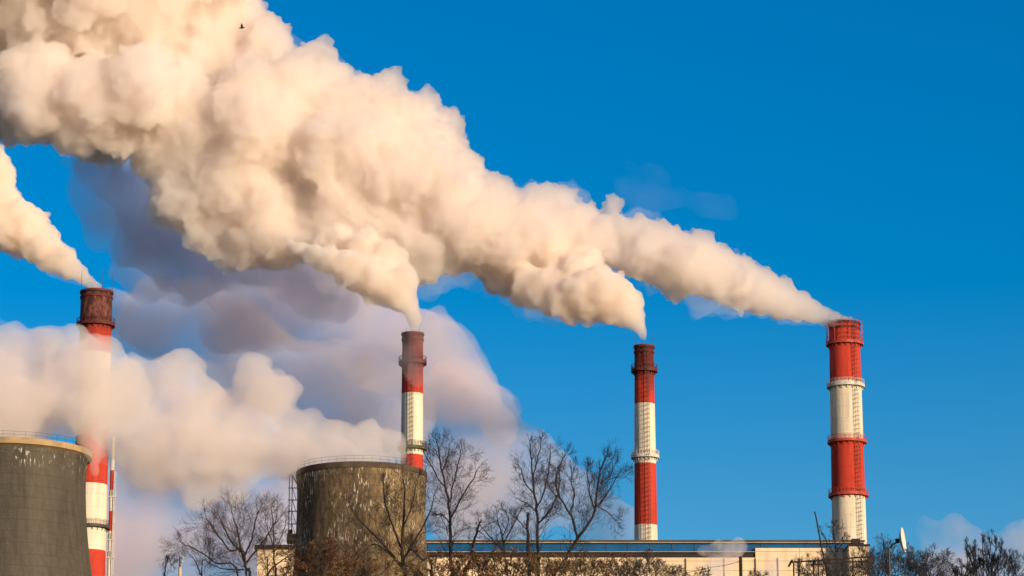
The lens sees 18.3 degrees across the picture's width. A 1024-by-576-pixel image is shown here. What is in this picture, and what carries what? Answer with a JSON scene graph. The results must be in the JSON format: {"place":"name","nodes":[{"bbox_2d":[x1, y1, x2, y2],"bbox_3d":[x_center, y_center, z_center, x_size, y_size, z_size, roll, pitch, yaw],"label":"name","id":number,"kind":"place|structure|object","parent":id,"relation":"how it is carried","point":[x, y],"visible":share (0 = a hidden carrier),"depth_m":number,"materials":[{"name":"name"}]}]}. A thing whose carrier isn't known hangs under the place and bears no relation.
{"place":"outdoors","nodes":[
{"label":"outdoors","id":0,"kind":"place"},
{"bbox_2d":[0,431,91,575],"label":"cooling tower","id":1,"kind":"structure","parent":0,"point":[43,526],"depth_m":381.82,"materials":[{"name":"concrete"}]},
{"bbox_2d":[254,545,294,575],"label":"annexe hall","id":2,"kind":"structure","parent":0,"point":[280,558],"depth_m":433.44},
{"bbox_2d":[287,455,427,575],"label":"cooling tower","id":3,"kind":"structure","parent":0,"point":[321,488],"depth_m":397.72,"materials":[{"name":"concrete"}]},
{"bbox_2d":[0,0,1023,575],"label":"sky","id":4,"kind":"structure","parent":0,"point":[532,188],"materials":[{"name":"blue"}]},
{"bbox_2d":[426,539,869,575],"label":"boiler hall","id":5,"kind":"structure","parent":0,"point":[774,557],"depth_m":443.93,"materials":[{"name":"concrete"}]},
{"bbox_3d":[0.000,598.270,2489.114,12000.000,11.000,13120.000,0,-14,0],"label":"ground","id":6,"kind":"structure","parent":0,"visible":0},
{"bbox_2d":[75,273,114,575],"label":"striped chimney","id":7,"kind":"object","parent":6,"relation":"on","point":[95,325],"visible":0.81,"depth_m":609.42,"materials":[{"name":"red paint"}]},
{"bbox_2d":[107,436,115,575],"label":"slim stack","id":8,"kind":"object","parent":6,"relation":"on","point":[110,533],"visible":0.99,"depth_m":621.86,"materials":[{"name":"red paint"}]},
{"bbox_2d":[156,551,180,575],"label":"bare tree","id":9,"kind":"object","parent":6,"relation":"on","point":[166,562],"visible":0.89,"depth_m":131.06,"materials":[{"name":"brown plant"}]},
{"bbox_2d":[178,556,183,575],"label":"lamp mast","id":10,"kind":"object","parent":6,"relation":"on","point":[180,568],"visible":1,"depth_m":115.84,"materials":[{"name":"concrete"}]},
{"bbox_2d":[172,525,234,575],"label":"bare tree","id":11,"kind":"object","parent":6,"relation":"on","point":[196,563],"visible":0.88,"depth_m":126.99,"materials":[{"name":"brown plant"}]},
{"bbox_2d":[155,485,299,575],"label":"bare tree","id":12,"kind":"object","parent":6,"relation":"on","point":[238,547],"visible":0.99,"depth_m":125.89,"materials":[{"name":"brown plant"}]},
{"bbox_2d":[250,492,297,575],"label":"bare tree","id":13,"kind":"object","parent":6,"relation":"on","point":[267,528],"visible":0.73,"depth_m":151.69,"materials":[{"name":"brown plant"}]},
{"bbox_2d":[253,534,304,575],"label":"bare tree","id":14,"kind":"object","parent":6,"relation":"on","point":[272,545],"visible":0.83,"depth_m":100.80,"materials":[{"name":"brown plant"}]},
{"bbox_2d":[265,560,299,575],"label":"bare shrub","id":15,"kind":"object","parent":6,"relation":"on","point":[282,571],"visible":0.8,"depth_m":97.65,"materials":[{"name":"brown plant"}]},
{"bbox_2d":[274,535,361,575],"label":"bare shrub","id":16,"kind":"object","parent":6,"relation":"on","point":[307,560],"visible":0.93,"depth_m":95.57,"materials":[{"name":"brown plant"}]},
{"bbox_2d":[317,553,397,575],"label":"bare shrub","id":17,"kind":"object","parent":6,"relation":"on","point":[368,569],"visible":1,"depth_m":93.70,"materials":[{"name":"brown plant"}]},
{"bbox_2d":[330,458,448,575],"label":"bare tree","id":18,"kind":"object","parent":6,"relation":"on","point":[402,545],"visible":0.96,"depth_m":109.06,"materials":[{"name":"brown plant"}]},
{"bbox_2d":[397,328,426,468],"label":"striped chimney","id":19,"kind":"object","parent":6,"relation":"on","point":[412,362],"visible":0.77,"depth_m":610.49,"materials":[{"name":"red paint"}]},
{"bbox_2d":[389,546,473,575],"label":"bare shrub","id":20,"kind":"object","parent":6,"relation":"on","point":[431,570],"visible":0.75,"depth_m":96.52,"materials":[{"name":"brown plant"}]},
{"bbox_2d":[416,427,495,570],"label":"bare tree","id":21,"kind":"object","parent":6,"relation":"on","point":[451,513],"visible":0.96,"depth_m":121.64,"materials":[{"name":"brown plant"}]},
{"bbox_2d":[436,547,507,575],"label":"bare shrub","id":22,"kind":"object","parent":6,"relation":"on","point":[465,558],"visible":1,"depth_m":94.57,"materials":[{"name":"brown plant"}]},
{"bbox_2d":[465,514,504,574],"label":"bare tree","id":23,"kind":"object","parent":6,"relation":"on","point":[476,534],"visible":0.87,"depth_m":123.18,"materials":[{"name":"brown plant"}]},
{"bbox_2d":[461,498,529,575],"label":"bare tree","id":24,"kind":"object","parent":6,"relation":"on","point":[501,531],"visible":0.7,"depth_m":129.31,"materials":[{"name":"brown plant"}]},
{"bbox_2d":[467,547,543,575],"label":"bare shrub","id":25,"kind":"object","parent":6,"relation":"on","point":[505,567],"visible":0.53,"depth_m":98.61,"materials":[{"name":"brown plant"}]},
{"bbox_2d":[507,506,535,575],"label":"bare tree","id":26,"kind":"object","parent":6,"relation":"on","point":[527,519],"visible":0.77,"depth_m":125.27,"materials":[{"name":"brown plant"}]},
{"bbox_2d":[494,429,578,575],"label":"bare tree","id":27,"kind":"object","parent":6,"relation":"on","point":[538,522],"visible":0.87,"depth_m":121.56,"materials":[{"name":"brown plant"}]},
{"bbox_2d":[507,548,582,575],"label":"bare shrub","id":28,"kind":"object","parent":6,"relation":"on","point":[552,570],"visible":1,"depth_m":95.46,"materials":[{"name":"brown plant"}]},
{"bbox_2d":[541,547,617,575],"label":"bare shrub","id":29,"kind":"object","parent":6,"relation":"on","point":[578,563],"visible":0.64,"depth_m":97.70,"materials":[{"name":"brown plant"}]},
{"bbox_2d":[536,438,637,575],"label":"bare tree","id":30,"kind":"object","parent":6,"relation":"on","point":[596,500],"visible":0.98,"depth_m":117.46,"materials":[{"name":"brown plant"}]},
{"bbox_2d":[586,550,651,575],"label":"bare shrub","id":31,"kind":"object","parent":6,"relation":"on","point":[602,565],"visible":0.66,"depth_m":95.42,"materials":[{"name":"brown plant"}]},
{"bbox_2d":[631,335,658,539],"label":"striped chimney","id":32,"kind":"object","parent":6,"relation":"on","point":[645,455],"visible":0.94,"depth_m":618.53,"materials":[{"name":"red paint"}]},
{"bbox_2d":[611,547,685,575],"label":"bare shrub","id":33,"kind":"object","parent":6,"relation":"on","point":[656,565],"visible":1,"depth_m":92.66,"materials":[{"name":"brown plant"}]},
{"bbox_2d":[664,564,705,575],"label":"bare shrub","id":34,"kind":"object","parent":6,"relation":"on","point":[703,573],"visible":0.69,"depth_m":96.52,"materials":[{"name":"brown plant"}]},
{"bbox_2d":[674,556,742,575],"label":"wooden post","id":35,"kind":"object","parent":6,"relation":"on","point":[740,566],"visible":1,"depth_m":90.67,"materials":[{"name":"brown wood"}]},
{"bbox_2d":[748,568,769,575],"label":"bare shrub","id":36,"kind":"object","parent":6,"relation":"on","point":[758,572],"visible":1,"depth_m":96.51,"materials":[{"name":"brown plant"}]},
{"bbox_2d":[793,550,834,575],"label":"bare shrub","id":37,"kind":"object","parent":6,"relation":"on","point":[803,572],"visible":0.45,"depth_m":104.83,"materials":[{"name":"brown plant"}]},
{"bbox_2d":[814,511,827,575],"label":"leaning pole","id":38,"kind":"object","parent":6,"relation":"on","point":[819,535],"visible":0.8,"depth_m":106.02,"materials":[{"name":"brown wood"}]},
{"bbox_2d":[788,556,868,575],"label":"pipe rack","id":39,"kind":"object","parent":6,"relation":"on","point":[815,560],"visible":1,"depth_m":98.75,"materials":[{"name":"metal"}]},
{"bbox_2d":[814,520,850,575],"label":"bare tree","id":40,"kind":"object","parent":6,"relation":"on","point":[835,545],"visible":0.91,"depth_m":111.04,"materials":[{"name":"brown plant"}]},
{"bbox_2d":[794,546,882,575],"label":"bare shrub","id":41,"kind":"object","parent":6,"relation":"on","point":[849,570],"visible":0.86,"depth_m":100.73,"materials":[{"name":"brown plant"}]},
{"bbox_2d":[826,314,868,543],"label":"striped chimney","id":42,"kind":"object","parent":6,"relation":"on","point":[848,495],"visible":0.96,"depth_m":648.79,"materials":[{"name":"red paint"}]},
{"bbox_2d":[834,533,910,575],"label":"bare shrub","id":43,"kind":"object","parent":6,"relation":"on","point":[865,553],"visible":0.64,"depth_m":104.75,"materials":[{"name":"brown plant"}]},
{"bbox_2d":[864,542,934,575],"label":"bare shrub","id":44,"kind":"object","parent":6,"relation":"on","point":[912,557],"visible":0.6,"depth_m":102.68,"materials":[{"name":"brown plant"}]},
{"bbox_2d":[888,528,913,575],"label":"dish antenna","id":45,"kind":"object","parent":6,"relation":"on","point":[901,539],"visible":1,"depth_m":100.84,"materials":[{"name":"metal"}]},
{"bbox_2d":[895,542,958,575],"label":"bare shrub","id":46,"kind":"object","parent":6,"relation":"on","point":[913,565],"visible":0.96,"depth_m":100.70,"materials":[{"name":"brown plant"}]},
{"bbox_2d":[922,565,979,575],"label":"bare shrub","id":47,"kind":"object","parent":6,"relation":"on","point":[939,571],"visible":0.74,"depth_m":98.79,"materials":[{"name":"brown plant"}]},
{"bbox_2d":[949,547,979,575],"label":"bare shrub","id":48,"kind":"object","parent":6,"relation":"on","point":[955,572],"visible":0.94,"depth_m":97.64,"materials":[{"name":"brown plant"}]},
{"bbox_2d":[964,530,1012,575],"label":"bare shrub","id":49,"kind":"object","parent":6,"relation":"on","point":[975,564],"visible":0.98,"depth_m":96.64,"materials":[{"name":"brown plant"}]},
{"bbox_2d":[985,548,1023,575],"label":"bare shrub","id":50,"kind":"object","parent":6,"relation":"on","point":[1013,569],"visible":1,"depth_m":95.61,"materials":[{"name":"brown plant"}]}
]}

